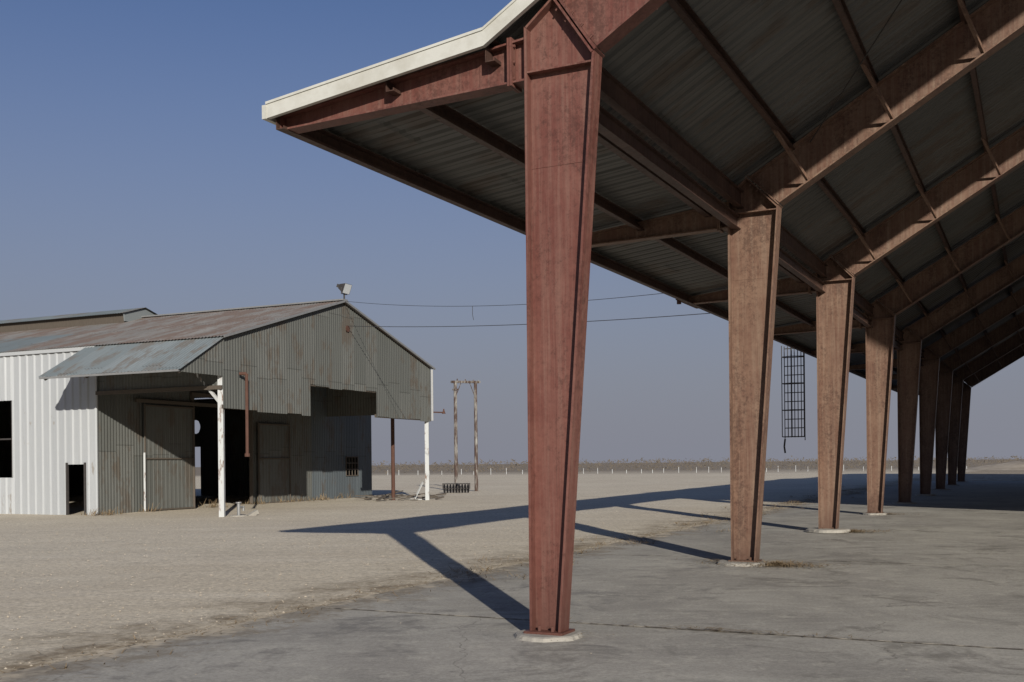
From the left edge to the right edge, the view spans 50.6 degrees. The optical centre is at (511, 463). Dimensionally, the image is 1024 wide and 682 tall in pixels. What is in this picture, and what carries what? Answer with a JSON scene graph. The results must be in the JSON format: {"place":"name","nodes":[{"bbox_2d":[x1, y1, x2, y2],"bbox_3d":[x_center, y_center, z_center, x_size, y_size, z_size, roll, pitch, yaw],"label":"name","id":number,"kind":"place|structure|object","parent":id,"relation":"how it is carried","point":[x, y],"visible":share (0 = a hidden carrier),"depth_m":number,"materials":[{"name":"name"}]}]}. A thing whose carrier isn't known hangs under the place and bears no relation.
{"place":"outdoors","nodes":[
{"label":"outdoors","id":0,"kind":"place"},
{"bbox_2d":[0,459,1023,674],"bbox_3d":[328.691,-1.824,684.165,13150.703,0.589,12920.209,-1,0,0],"label":"ground","id":1,"kind":"structure","parent":0,"point":[646,497],"depth_m":21.87,"materials":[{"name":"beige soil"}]},
{"bbox_2d":[0,299,445,516],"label":"corrugated metal barn","id":2,"kind":"structure","parent":1,"relation":"on","point":[100,410],"depth_m":36.94,"materials":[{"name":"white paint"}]},
{"bbox_2d":[146,404,289,510],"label":"sliding doors","id":3,"kind":"structure","parent":2,"relation":"in","point":[169,432],"depth_m":38.22,"materials":[{"name":"grey metal"}]},
{"bbox_2d":[336,283,351,302],"bbox_3d":[-6.013,-6.078,38.534,0.478,0.676,0.460,-1,0,22],"label":"floodlight","id":4,"kind":"object","parent":2,"relation":"attached to","point":[344,288],"visible":1,"depth_m":38.44,"materials":[{"name":"metal"}]},
{"bbox_2d":[229,502,258,516],"bbox_3d":[-8.236,1.419,33.030,0.598,0.514,0.875,-1,0,33],"label":"standpipe","id":5,"kind":"object","parent":1,"relation":"on","point":[254,512],"visible":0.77,"depth_m":32.88,"materials":[{"name":"metal"}]},
{"bbox_2d":[355,490,446,500],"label":"scrap timber pile","id":6,"kind":"object","parent":1,"relation":"on","point":[436,497],"visible":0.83,"depth_m":45.23,"materials":[{"name":"wood"}]},
{"bbox_2d":[414,481,423,499],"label":"white board","id":7,"kind":"object","parent":1,"relation":"on","point":[419,490],"visible":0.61,"depth_m":44.73,"materials":[{"name":"paint"}]},
{"bbox_2d":[442,483,469,492],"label":"disc harrow","id":8,"kind":"object","parent":1,"relation":"on","point":[457,487],"visible":0.98,"depth_m":53.23,"materials":[{"name":"metal"}]},
{"bbox_2d":[0,486,912,681],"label":"dry weeds","id":9,"kind":"object","parent":1,"relation":"on","point":[790,563],"visible":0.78,"depth_m":16.02,"materials":[{"name":"beige plant"}]},
{"bbox_2d":[451,379,480,490],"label":"utility pole frame","id":10,"kind":"object","parent":1,"relation":"on","point":[455,389],"visible":0.91,"depth_m":55.71,"materials":[{"name":"wood"}]},
{"bbox_2d":[0,481,1023,681],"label":"concrete slab","id":11,"kind":"structure","parent":1,"relation":"on","point":[668,583],"depth_m":10.78,"materials":[{"name":"grey concrete"}]},
{"bbox_2d":[262,0,1023,642],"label":"open steel shed","id":12,"kind":"structure","parent":11,"relation":"on","point":[834,188],"depth_m":15.17,"materials":[{"name":"metal"}]},
{"bbox_2d":[347,293,710,326],"bbox_3d":[-0.226,-4.723,31.871,2.334,2.263,17.807,-1,0,-33],"label":"overhead cable","id":13,"kind":"object","parent":12,"relation":"attached to","point":[518,324],"visible":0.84,"depth_m":31.42,"materials":[{"name":"grey plastic"}]},
{"bbox_2d":[676,299,698,308],"bbox_3d":[3.996,-3.634,24.526,0.099,0.208,1.601,-1,0,26],"label":"cable bracket","id":14,"kind":"object","parent":12,"relation":"attached to","point":[678,301],"visible":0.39,"depth_m":24.23,"materials":[{"name":"black metal"}]},
{"bbox_2d":[781,346,805,452],"bbox_3d":[9.331,-2.144,35.925,0.770,3.574,0.487,-1,0,27],"label":"caged ladder","id":15,"kind":"object","parent":12,"relation":"attached to","point":[794,383],"visible":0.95,"depth_m":36.04,"materials":[{"name":"metal"}]},
{"bbox_2d":[320,494,1023,649],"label":"joints","id":16,"kind":"object","parent":11,"relation":"on","point":[712,630],"visible":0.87,"depth_m":10.35,"materials":[{"name":"grey concrete"}]},
{"bbox_2d":[387,465,966,474],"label":"fence posts","id":17,"kind":"object","parent":1,"relation":"on","point":[663,470],"visible":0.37,"depth_m":160.41,"materials":[{"name":"white paint"}]},
{"bbox_2d":[966,461,1023,469],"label":"dirt mound","id":18,"kind":"object","parent":1,"relation":"on","point":[1015,465],"visible":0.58,"depth_m":156.87,"materials":[{"name":"soil"}]},
{"bbox_2d":[0,0,1023,466],"label":"sky","id":19,"kind":"structure","parent":0,"point":[141,166],"materials":[{"name":"blue"}]},
{"bbox_2d":[372,453,1023,473],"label":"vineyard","id":20,"kind":"object","parent":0,"point":[655,463],"visible":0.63,"depth_m":195.62,"materials":[{"name":"plant"}]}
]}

